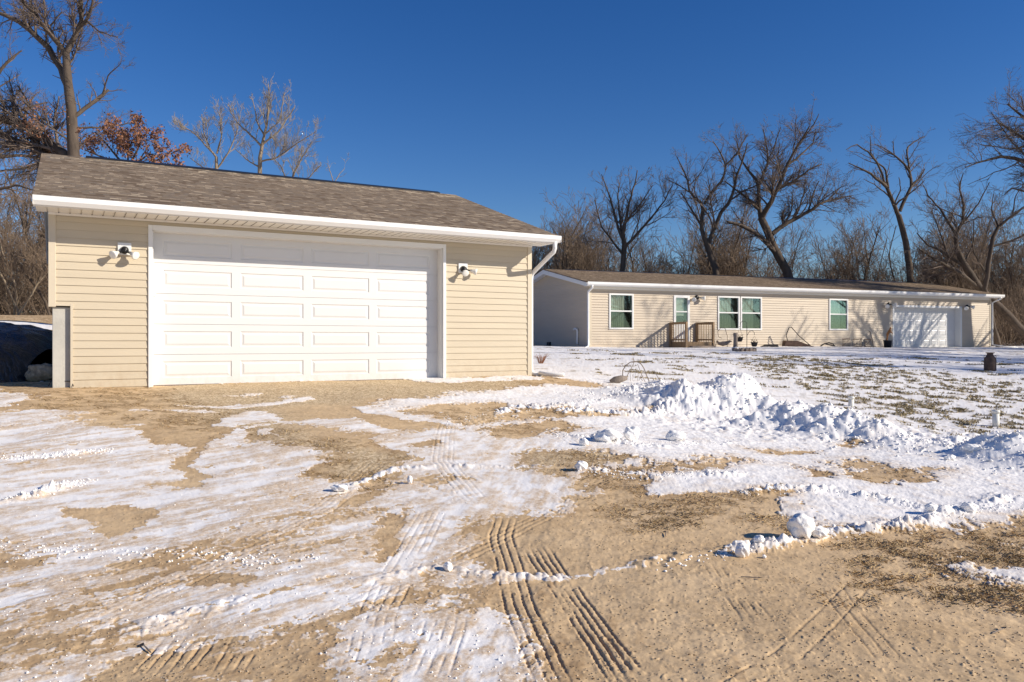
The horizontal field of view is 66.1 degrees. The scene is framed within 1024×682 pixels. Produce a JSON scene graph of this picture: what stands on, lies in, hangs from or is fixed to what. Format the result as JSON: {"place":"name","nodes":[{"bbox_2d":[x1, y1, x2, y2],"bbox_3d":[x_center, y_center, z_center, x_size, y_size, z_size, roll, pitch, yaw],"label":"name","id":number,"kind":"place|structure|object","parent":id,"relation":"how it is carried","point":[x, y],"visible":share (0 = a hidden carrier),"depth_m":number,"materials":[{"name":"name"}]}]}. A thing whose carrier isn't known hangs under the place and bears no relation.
{"place":"outdoors","nodes":[
{"label":"outdoors","id":0,"kind":"place"},
{"bbox_2d":[24,363,51,381],"bbox_3d":[-7.758,0.521,12.989,0.556,0.318,0.349,0,0,0],"label":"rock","id":1,"kind":"object","parent":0,"point":[38,372],"visible":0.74,"depth_m":12.87,"materials":[{"name":"stone"}]},
{"bbox_2d":[0,315,1023,681],"bbox_3d":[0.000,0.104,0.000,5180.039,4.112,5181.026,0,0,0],"label":"ground","id":2,"kind":"structure","parent":0,"point":[246,481],"depth_m":5.79,"materials":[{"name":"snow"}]},
{"bbox_2d":[0,179,32,242],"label":"bare tree","id":3,"kind":"object","parent":2,"relation":"on","point":[10,207],"visible":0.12,"depth_m":57.60,"materials":[{"name":"brown plant"}]},
{"bbox_2d":[0,181,38,299],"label":"bare tree","id":4,"kind":"object","parent":2,"relation":"on","point":[1,191],"visible":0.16,"depth_m":54.38,"materials":[{"name":"brown plant"}]},
{"bbox_2d":[0,217,46,314],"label":"bare tree","id":5,"kind":"object","parent":2,"relation":"on","point":[4,290],"visible":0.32,"depth_m":45.42,"materials":[{"name":"brown plant"}]},
{"bbox_2d":[0,193,47,314],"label":"bare tree","id":6,"kind":"object","parent":2,"relation":"on","point":[9,271],"visible":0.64,"depth_m":41.70,"materials":[{"name":"brown plant"}]},
{"bbox_2d":[0,202,47,281],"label":"bare tree","id":7,"kind":"object","parent":2,"relation":"on","point":[31,253],"visible":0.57,"depth_m":39.90,"materials":[{"name":"brown plant"}]},
{"bbox_2d":[0,176,50,314],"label":"bare tree","id":8,"kind":"object","parent":2,"relation":"on","point":[40,294],"visible":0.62,"depth_m":42.96,"materials":[{"name":"brown plant"}]},
{"bbox_2d":[0,322,51,382],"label":"tarp mound","id":9,"kind":"object","parent":2,"relation":"on","point":[23,348],"visible":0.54,"depth_m":13.54,"materials":[{"name":"plastic"}]},
{"bbox_2d":[17,173,46,271],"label":"bare tree","id":10,"kind":"object","parent":2,"relation":"on","point":[42,220],"visible":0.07,"depth_m":51.05,"materials":[{"name":"brown plant"}]},
{"bbox_2d":[0,24,65,209],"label":"wide oak","id":11,"kind":"object","parent":2,"relation":"on","point":[9,60],"visible":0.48,"depth_m":34.01,"materials":[{"name":"brown plant"}]},
{"bbox_2d":[26,212,47,284],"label":"bare tree","id":12,"kind":"object","parent":2,"relation":"on","point":[39,261],"visible":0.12,"depth_m":39.45,"materials":[{"name":"brown plant"}]},
{"bbox_2d":[0,136,90,314],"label":"bare tree","id":13,"kind":"object","parent":2,"relation":"on","point":[22,222],"visible":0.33,"depth_m":47.53,"materials":[{"name":"brown plant"}]},
{"bbox_2d":[0,0,136,190],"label":"oak tree","id":14,"kind":"object","parent":2,"relation":"on","point":[38,143],"visible":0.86,"depth_m":26.12,"materials":[{"name":"brown plant"}]},
{"bbox_2d":[75,110,195,164],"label":"young oak","id":15,"kind":"object","parent":2,"relation":"on","point":[121,138],"visible":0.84,"depth_m":21.82,"materials":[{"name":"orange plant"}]},
{"bbox_2d":[168,94,259,168],"bbox_3d":[-15.075,-6.714,40.160,4.636,11.745,2.077,0,0,11],"label":"maple tree","id":16,"kind":"object","parent":2,"relation":"on","point":[203,136],"visible":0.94,"depth_m":40.04,"materials":[{"name":"brown plant"}]},
{"bbox_2d":[222,72,325,172],"bbox_3d":[-11.369,-6.724,37.912,5.952,12.180,2.574,0,0,34],"label":"ash tree","id":17,"kind":"object","parent":2,"relation":"on","point":[274,137],"visible":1,"depth_m":37.79,"materials":[{"name":"brown plant"}]},
{"bbox_2d":[262,128,321,177],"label":"scrub tree","id":18,"kind":"object","parent":2,"relation":"on","point":[298,159],"visible":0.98,"depth_m":36.81,"materials":[{"name":"brown plant"}]},
{"bbox_2d":[32,153,561,387],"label":"garage","id":19,"kind":"structure","parent":2,"relation":"on","point":[161,274],"depth_m":13.64,"materials":[{"name":"plastic"}]},
{"bbox_2d":[153,233,436,385],"bbox_3d":[-3.597,-0.500,13.825,4.976,2.502,0.052,0,0,-30],"label":"garage door","id":20,"kind":"structure","parent":19,"relation":"in","point":[226,309],"depth_m":13.65,"materials":[{"name":"metal"}]},
{"bbox_2d":[330,484,347,491],"bbox_3d":[-1.465,1.245,6.680,0.158,0.060,0.091,0,0,0],"label":"snow lump","id":21,"kind":"object","parent":2,"relation":"on","point":[336,487],"visible":1,"depth_m":6.65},
{"bbox_2d":[0,380,1023,616],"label":"dead grass","id":22,"kind":"structure","parent":2,"relation":"on","point":[970,600],"depth_m":5.39,"materials":[{"name":"plant"}]},
{"bbox_2d":[0,373,1023,681],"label":"snow crumbs","id":23,"kind":"object","parent":2,"relation":"on","point":[910,435],"visible":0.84,"depth_m":7.71,"materials":[{"name":"snow"}]},
{"bbox_2d":[0,235,1023,345],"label":"undergrowth","id":24,"kind":"object","parent":2,"relation":"on","point":[1005,330],"visible":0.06,"depth_m":49.80,"materials":[{"name":"plant"}]},
{"bbox_2d":[532,226,549,273],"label":"bare tree","id":25,"kind":"object","parent":2,"relation":"on","point":[535,254],"visible":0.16,"depth_m":52.65,"materials":[{"name":"brown plant"}]},
{"bbox_2d":[532,245,564,272],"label":"bare tree","id":26,"kind":"object","parent":2,"relation":"on","point":[556,261],"visible":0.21,"depth_m":53.84,"materials":[{"name":"brown plant"}]},
{"bbox_2d":[538,371,564,376],"bbox_3d":[0.778,0.659,15.653,0.565,0.104,0.104,0,0,33],"label":"downspout extension","id":27,"kind":"object","parent":2,"relation":"on","point":[550,374],"visible":1,"depth_m":15.62,"materials":[{"name":"metal"}]},
{"bbox_2d":[539,213,581,269],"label":"bare tree","id":28,"kind":"object","parent":2,"relation":"on","point":[547,251],"visible":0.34,"depth_m":54.63,"materials":[{"name":"brown plant"}]},
{"bbox_2d":[539,211,596,269],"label":"bare tree","id":29,"kind":"object","parent":2,"relation":"on","point":[566,242],"visible":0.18,"depth_m":59.03,"materials":[{"name":"brown plant"}]},
{"bbox_2d":[539,187,611,269],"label":"bare tree","id":30,"kind":"object","parent":2,"relation":"on","point":[567,243],"visible":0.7,"depth_m":56.76,"materials":[{"name":"brown plant"}]},
{"bbox_2d":[557,207,602,268],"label":"bare tree","id":31,"kind":"object","parent":2,"relation":"on","point":[584,234],"visible":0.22,"depth_m":60.85,"materials":[{"name":"brown plant"}]},
{"bbox_2d":[574,461,587,470],"bbox_3d":[0.667,1.203,7.577,0.115,0.099,0.118,0,0,42],"label":"snow lump","id":32,"kind":"object","parent":2,"relation":"on","point":[580,465],"visible":1,"depth_m":7.54,"materials":[{"name":"snow"}]},
{"bbox_2d":[548,208,615,269],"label":"bare tree","id":33,"kind":"object","parent":2,"relation":"on","point":[583,240],"visible":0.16,"depth_m":61.84,"materials":[{"name":"brown plant"}]},
{"bbox_2d":[559,214,610,269],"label":"bare tree","id":34,"kind":"object","parent":2,"relation":"on","point":[586,251],"visible":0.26,"depth_m":56.90,"materials":[{"name":"brown plant"}]},
{"bbox_2d":[550,200,624,268],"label":"bare tree","id":35,"kind":"object","parent":2,"relation":"on","point":[597,230],"visible":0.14,"depth_m":73.20,"materials":[{"name":"brown plant"}]},
{"bbox_2d":[576,228,625,270],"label":"bare tree","id":36,"kind":"object","parent":2,"relation":"on","point":[605,256],"visible":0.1,"depth_m":66.61,"materials":[{"name":"brown plant"}]},
{"bbox_2d":[594,428,622,441],"bbox_3d":[1.127,1.106,9.206,0.329,0.170,0.205,0,0,0],"label":"snow lump","id":37,"kind":"object","parent":2,"relation":"on","point":[608,435],"visible":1,"depth_m":9.14,"materials":[{"name":"snow"}]},
{"bbox_2d":[609,375,627,382],"bbox_3d":[2.110,0.771,15.608,0.360,0.183,0.146,0,0,0],"label":"rock","id":38,"kind":"object","parent":2,"relation":"on","point":[618,379],"visible":0.97,"depth_m":15.56,"materials":[{"name":"brown stone"}]},
{"bbox_2d":[570,165,678,270],"bbox_3d":[7.291,-5.674,51.993,7.214,12.250,4.466,0,0,-8],"label":"elm tree","id":39,"kind":"object","parent":2,"relation":"on","point":[640,204],"visible":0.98,"depth_m":51.86,"materials":[{"name":"brown plant"}]},
{"bbox_2d":[588,202,662,271],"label":"bare tree","id":40,"kind":"object","parent":2,"relation":"on","point":[632,246],"visible":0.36,"depth_m":57.78,"materials":[{"name":"brown plant"}]},
{"bbox_2d":[592,207,663,271],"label":"bare tree","id":41,"kind":"object","parent":2,"relation":"on","point":[630,256],"visible":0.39,"depth_m":65.35,"materials":[{"name":"brown plant"}]},
{"bbox_2d":[623,426,639,440],"bbox_3d":[1.428,1.115,9.374,0.200,0.204,0.184,0,0,0],"label":"snow lump","id":42,"kind":"object","parent":2,"relation":"on","point":[631,433],"visible":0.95,"depth_m":9.31,"materials":[{"name":"snow"}]},
{"bbox_2d":[622,360,648,380],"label":"bramble arch","id":43,"kind":"structure","parent":2,"relation":"on","point":[633,361],"depth_m":15.83,"materials":[{"name":"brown wood"}]},
{"bbox_2d":[600,234,684,272],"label":"bare tree","id":44,"kind":"object","parent":2,"relation":"on","point":[649,266],"visible":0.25,"depth_m":62.05,"materials":[{"name":"brown plant"}]},
{"bbox_2d":[613,226,672,271],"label":"bare tree","id":45,"kind":"object","parent":2,"relation":"on","point":[639,248],"visible":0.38,"depth_m":65.62,"materials":[{"name":"brown plant"}]},
{"bbox_2d":[604,235,692,273],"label":"bare tree","id":46,"kind":"object","parent":2,"relation":"on","point":[659,262],"visible":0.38,"depth_m":58.85,"materials":[{"name":"brown plant"}]},
{"bbox_2d":[665,430,685,440],"bbox_3d":[2.006,1.163,9.650,0.263,0.151,0.179,0,0,0],"label":"snow lump","id":47,"kind":"object","parent":2,"relation":"on","point":[675,435],"visible":0.93,"depth_m":9.59,"materials":[{"name":"snow"}]},
{"bbox_2d":[654,205,703,298],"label":"bare tree","id":48,"kind":"object","parent":2,"relation":"on","point":[681,250],"visible":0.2,"depth_m":63.51,"materials":[{"name":"brown plant"}]},
{"bbox_2d":[662,235,717,273],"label":"bare tree","id":49,"kind":"object","parent":2,"relation":"on","point":[683,260],"visible":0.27,"depth_m":60.26,"materials":[{"name":"brown plant"}]},
{"bbox_2d":[669,322,714,347],"bbox_3d":[8.254,-0.217,35.825,1.530,1.285,1.653,0,0,-22],"label":"porch","id":50,"kind":"object","parent":2,"relation":"on","point":[687,344],"visible":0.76,"depth_m":35.61,"materials":[{"name":"brown wood"}]},
{"bbox_2d":[672,211,748,274],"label":"bare tree","id":51,"kind":"object","parent":2,"relation":"on","point":[704,248],"visible":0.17,"depth_m":64.62,"materials":[{"name":"brown plant"}]},
{"bbox_2d":[673,203,756,267],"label":"bare tree","id":52,"kind":"object","parent":2,"relation":"on","point":[708,233],"visible":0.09,"depth_m":67.13,"materials":[{"name":"brown plant"}]},
{"bbox_2d":[659,121,778,274],"bbox_3d":[12.918,-6.575,50.310,7.488,14.366,5.478,0,0,0],"label":"forked tree","id":53,"kind":"object","parent":2,"relation":"on","point":[707,241],"visible":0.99,"depth_m":49.80,"materials":[{"name":"brown plant"}]},
{"bbox_2d":[676,154,766,275],"bbox_3d":[15.126,-6.494,56.952,6.360,13.464,6.915,0,0,22],"label":"bare tree","id":54,"kind":"object","parent":2,"relation":"on","point":[726,252],"visible":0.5,"depth_m":57.00,"materials":[{"name":"brown plant"}]},
{"bbox_2d":[684,194,758,275],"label":"bare tree","id":55,"kind":"object","parent":2,"relation":"on","point":[723,251],"visible":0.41,"depth_m":56.80,"materials":[{"name":"brown plant"}]},
{"bbox_2d":[683,222,769,274],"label":"bare tree","id":56,"kind":"object","parent":2,"relation":"on","point":[718,250],"visible":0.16,"depth_m":61.11,"materials":[{"name":"brown plant"}]},
{"bbox_2d":[710,226,763,274],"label":"bare tree","id":57,"kind":"object","parent":2,"relation":"on","point":[730,248],"visible":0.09,"depth_m":62.41,"materials":[{"name":"brown plant"}]},
{"bbox_2d":[735,542,749,557],"bbox_3d":[1.505,1.373,5.156,0.095,0.110,0.088,0,0,0],"label":"snow lump","id":58,"kind":"object","parent":2,"relation":"on","point":[742,550],"visible":1,"depth_m":5.13,"materials":[{"name":"snow"}]},
{"bbox_2d":[713,211,774,276],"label":"bare tree","id":59,"kind":"object","parent":2,"relation":"on","point":[744,263],"visible":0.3,"depth_m":58.47,"materials":[{"name":"brown plant"}]},
{"bbox_2d":[533,269,1012,347],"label":"house","id":60,"kind":"structure","parent":2,"relation":"on","point":[584,308],"depth_m":38.78,"materials":[{"name":"plastic"}]},
{"bbox_2d":[609,293,633,328],"bbox_3d":[4.843,-1.328,35.511,1.251,1.605,0.415,0,0,-22],"label":"window","id":61,"kind":"structure","parent":60,"relation":"in","point":[621,306],"depth_m":35.48,"materials":[{"name":"white paint"}]},
{"bbox_2d":[673,295,689,340],"bbox_3d":[7.828,-1.050,36.669,0.880,2.140,0.424,0,0,-22],"label":"entry door","id":62,"kind":"structure","parent":60,"relation":"in","point":[678,301],"depth_m":36.60,"materials":[{"name":"white paint"}]},
{"bbox_2d":[717,296,739,329],"bbox_3d":[10.266,-1.333,37.703,1.259,1.605,0.415,0,0,-22],"label":"window","id":63,"kind":"structure","parent":60,"relation":"in","point":[728,309],"depth_m":37.68,"materials":[{"name":"white paint"}]},
{"bbox_2d":[740,297,761,329],"bbox_3d":[11.488,-1.333,38.197,1.259,1.605,0.415,0,0,-22],"label":"window","id":64,"kind":"structure","parent":60,"relation":"in","point":[750,307],"depth_m":38.16,"materials":[{"name":"white paint"}]},
{"bbox_2d":[829,299,847,329],"bbox_3d":[16.620,-1.345,40.091,1.250,1.600,0.085,0,0,-22],"label":"window","id":65,"kind":"structure","parent":60,"relation":"in","point":[838,308],"depth_m":40.10,"materials":[{"name":"white paint"}]},
{"bbox_2d":[894,307,954,346],"bbox_3d":[22.286,-0.730,42.772,4.914,2.140,0.040,0,0,-22],"label":"garage door","id":66,"kind":"structure","parent":60,"relation":"in","point":[913,327],"depth_m":42.81,"materials":[{"name":"metal"}]},
{"bbox_2d":[752,226,798,276],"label":"bare tree","id":67,"kind":"object","parent":2,"relation":"on","point":[767,253],"visible":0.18,"depth_m":72.16,"materials":[{"name":"brown plant"}]},
{"bbox_2d":[747,238,809,277],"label":"bare tree","id":68,"kind":"object","parent":2,"relation":"on","point":[776,263],"visible":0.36,"depth_m":57.03,"materials":[{"name":"brown plant"}]},
{"bbox_2d":[750,233,814,276],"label":"bare tree","id":69,"kind":"object","parent":2,"relation":"on","point":[785,257],"visible":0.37,"depth_m":59.87,"materials":[{"name":"brown plant"}]},
{"bbox_2d":[764,213,819,277],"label":"bare tree","id":70,"kind":"object","parent":2,"relation":"on","point":[797,242],"visible":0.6,"depth_m":69.59,"materials":[{"name":"brown plant"}]},
{"bbox_2d":[782,327,813,346],"bbox_3d":[13.890,-0.184,38.200,1.450,1.026,0.500,0,0,0],"label":"wheelbarrow","id":71,"kind":"object","parent":2,"relation":"on","point":[787,342],"visible":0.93,"depth_m":37.95,"materials":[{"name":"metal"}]},
{"bbox_2d":[719,91,878,277],"bbox_3d":[18.334,-7.144,50.121,11.008,15.785,7.171,0,0,-18],"label":"leaning oak","id":72,"kind":"object","parent":2,"relation":"on","point":[769,242],"visible":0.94,"depth_m":49.70,"materials":[{"name":"brown plant"}]},
{"bbox_2d":[787,512,814,538],"bbox_3d":[2.056,1.312,5.600,0.200,0.188,0.192,0,0,0],"label":"snowball","id":73,"kind":"object","parent":2,"relation":"on","point":[800,524],"visible":0.99,"depth_m":5.54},
{"bbox_2d":[750,237,870,279],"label":"bare tree","id":74,"kind":"object","parent":2,"relation":"on","point":[842,269],"visible":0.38,"depth_m":61.35,"materials":[{"name":"brown plant"}]},
{"bbox_2d":[790,244,837,278],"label":"bare tree","id":75,"kind":"object","parent":2,"relation":"on","point":[809,267],"visible":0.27,"depth_m":68.10,"materials":[{"name":"brown plant"}]},
{"bbox_2d":[812,525,828,538],"bbox_3d":[2.179,1.355,5.577,0.113,0.089,0.102,0,0,-39],"label":"snow lump","id":76,"kind":"object","parent":2,"relation":"on","point":[820,532],"visible":0.96,"depth_m":5.55,"materials":[{"name":"snow"}]},
{"bbox_2d":[800,212,869,279],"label":"bare tree","id":77,"kind":"object","parent":2,"relation":"on","point":[818,246],"visible":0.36,"depth_m":73.75,"materials":[{"name":"brown plant"}]},
{"bbox_2d":[810,217,865,279],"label":"bare tree","id":78,"kind":"object","parent":2,"relation":"on","point":[839,250],"visible":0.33,"depth_m":68.42,"materials":[{"name":"brown plant"}]},
{"bbox_2d":[836,219,884,280],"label":"bare tree","id":79,"kind":"object","parent":2,"relation":"on","point":[856,247],"visible":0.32,"depth_m":67.79,"materials":[{"name":"brown plant"}]},
{"bbox_2d":[820,197,901,281],"bbox_3d":[27.721,-5.390,61.988,6.710,11.010,6.172,0,0,28],"label":"bare tree","id":80,"kind":"object","parent":2,"relation":"on","point":[872,253],"visible":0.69,"depth_m":61.34,"materials":[{"name":"brown plant"}]},
{"bbox_2d":[852,208,911,281],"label":"bare tree","id":81,"kind":"object","parent":2,"relation":"on","point":[885,275],"visible":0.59,"depth_m":61.65,"materials":[{"name":"brown plant"}]},
{"bbox_2d":[835,124,946,281],"bbox_3d":[22.787,-6.428,48.007,8.244,14.270,3.875,0,0,-15],"label":"dead tree","id":82,"kind":"object","parent":2,"relation":"on","point":[897,211],"visible":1,"depth_m":47.86,"materials":[{"name":"brown plant"}]},
{"bbox_2d":[883,232,934,282],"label":"bare tree","id":83,"kind":"object","parent":2,"relation":"on","point":[915,256],"visible":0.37,"depth_m":57.00,"materials":[{"name":"brown plant"}]},
{"bbox_2d":[895,226,942,282],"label":"bare tree","id":84,"kind":"object","parent":2,"relation":"on","point":[921,253],"visible":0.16,"depth_m":71.06,"materials":[{"name":"brown plant"}]},
{"bbox_2d":[903,238,967,288],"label":"bare tree","id":85,"kind":"object","parent":2,"relation":"on","point":[930,266],"visible":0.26,"depth_m":56.42,"materials":[{"name":"brown plant"}]},
{"bbox_2d":[918,242,967,285],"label":"bare tree","id":86,"kind":"object","parent":2,"relation":"on","point":[938,269],"visible":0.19,"depth_m":56.68,"materials":[{"name":"brown plant"}]},
{"bbox_2d":[896,172,1023,337],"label":"willow tree","id":87,"kind":"object","parent":2,"relation":"on","point":[971,279],"visible":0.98,"depth_m":47.68,"materials":[{"name":"brown plant"}]},
{"bbox_2d":[924,193,995,284],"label":"bare tree","id":88,"kind":"object","parent":2,"relation":"on","point":[959,219],"visible":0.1,"depth_m":64.85,"materials":[{"name":"brown plant"}]},
{"bbox_2d":[927,242,996,291],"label":"bare tree","id":89,"kind":"object","parent":2,"relation":"on","point":[955,275],"visible":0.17,"depth_m":55.88,"materials":[{"name":"brown plant"}]},
{"bbox_2d":[924,211,1002,287],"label":"bare tree","id":90,"kind":"object","parent":2,"relation":"on","point":[964,244],"visible":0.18,"depth_m":59.74,"materials":[{"name":"brown plant"}]},
{"bbox_2d":[907,188,1023,294],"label":"bare tree","id":91,"kind":"object","parent":2,"relation":"on","point":[979,223],"visible":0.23,"depth_m":60.69,"materials":[{"name":"brown plant"}]},
{"bbox_2d":[913,177,1023,292],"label":"bare tree","id":92,"kind":"object","parent":2,"relation":"on","point":[976,269],"visible":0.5,"depth_m":55.47,"materials":[{"name":"brown plant"}]},
{"bbox_2d":[959,501,978,512],"bbox_3d":[3.773,1.370,6.495,0.146,0.096,0.107,0,0,0],"label":"snow lump","id":93,"kind":"object","parent":2,"relation":"on","point":[968,506],"visible":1,"depth_m":6.46,"materials":[{"name":"snow"}]},
{"bbox_2d":[963,444,978,450],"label":"snow lump","id":94,"kind":"object","parent":2,"relation":"on","point":[971,447],"visible":0.96,"depth_m":9.20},
{"bbox_2d":[933,252,1023,304],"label":"bare tree","id":95,"kind":"object","parent":2,"relation":"on","point":[1008,277],"visible":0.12,"depth_m":62.15,"materials":[{"name":"brown plant"}]},
{"bbox_2d":[942,67,1023,230],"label":"edge oak","id":96,"kind":"object","parent":2,"relation":"on","point":[1015,131],"visible":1,"depth_m":41.29,"materials":[{"name":"brown plant"}]},
{"bbox_2d":[984,352,995,370],"bbox_3d":[14.437,0.632,23.772,0.327,0.580,0.327,0,0,-37],"label":"milk can","id":97,"kind":"object","parent":2,"relation":"on","point":[989,361],"visible":0.95,"depth_m":23.66,"materials":[{"name":"metal"}]},
{"bbox_2d":[964,177,1023,346],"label":"side tree","id":98,"kind":"object","parent":2,"relation":"on","point":[986,272],"visible":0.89,"depth_m":46.88,"materials":[{"name":"brown plant"}]},
{"bbox_2d":[991,410,999,426],"bbox_3d":[7.939,1.315,12.917,0.124,0.374,0.124,0,0,0],"label":"vent stack","id":99,"kind":"object","parent":2,"relation":"on","point":[995,418],"visible":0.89,"depth_m":12.88,"materials":[{"name":"white plastic"}]},
{"bbox_2d":[970,236,1023,325],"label":"bare tree","id":100,"kind":"object","parent":2,"relation":"on","point":[1010,273],"visible":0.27,"depth_m":61.85,"materials":[{"name":"brown plant"}]},
{"bbox_2d":[975,223,1023,339],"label":"bare tree","id":101,"kind":"object","parent":2,"relation":"on","point":[999,252],"visible":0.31,"depth_m":60.77,"materials":[{"name":"brown plant"}]},
{"bbox_2d":[976,220,1023,289],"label":"bare tree","id":102,"kind":"object","parent":2,"relation":"on","point":[1007,248],"visible":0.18,"depth_m":65.74,"materials":[{"name":"brown plant"}]},
{"bbox_2d":[982,229,1023,317],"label":"bare tree","id":103,"kind":"object","parent":2,"relation":"on","point":[1010,269],"visible":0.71,"depth_m":58.65,"materials":[{"name":"brown plant"}]},
{"bbox_2d":[982,202,1023,272],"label":"bare tree","id":104,"kind":"object","parent":2,"relation":"on","point":[1005,232],"visible":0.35,"depth_m":72.43,"materials":[{"name":"brown plant"}]},
{"bbox_2d":[1009,223,1023,290],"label":"bare tree","id":105,"kind":"object","parent":2,"relation":"on","point":[1019,263],"visible":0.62,"depth_m":57.80,"materials":[{"name":"brown plant"}]},
{"bbox_2d":[0,0,1023,309],"label":"sky","id":106,"kind":"structure","parent":0,"point":[497,105],"materials":[{"name":"blue"}]},
{"bbox_2d":[570,349,1023,435],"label":"lawn grass","id":107,"kind":"structure","parent":0,"point":[911,407],"depth_m":19.09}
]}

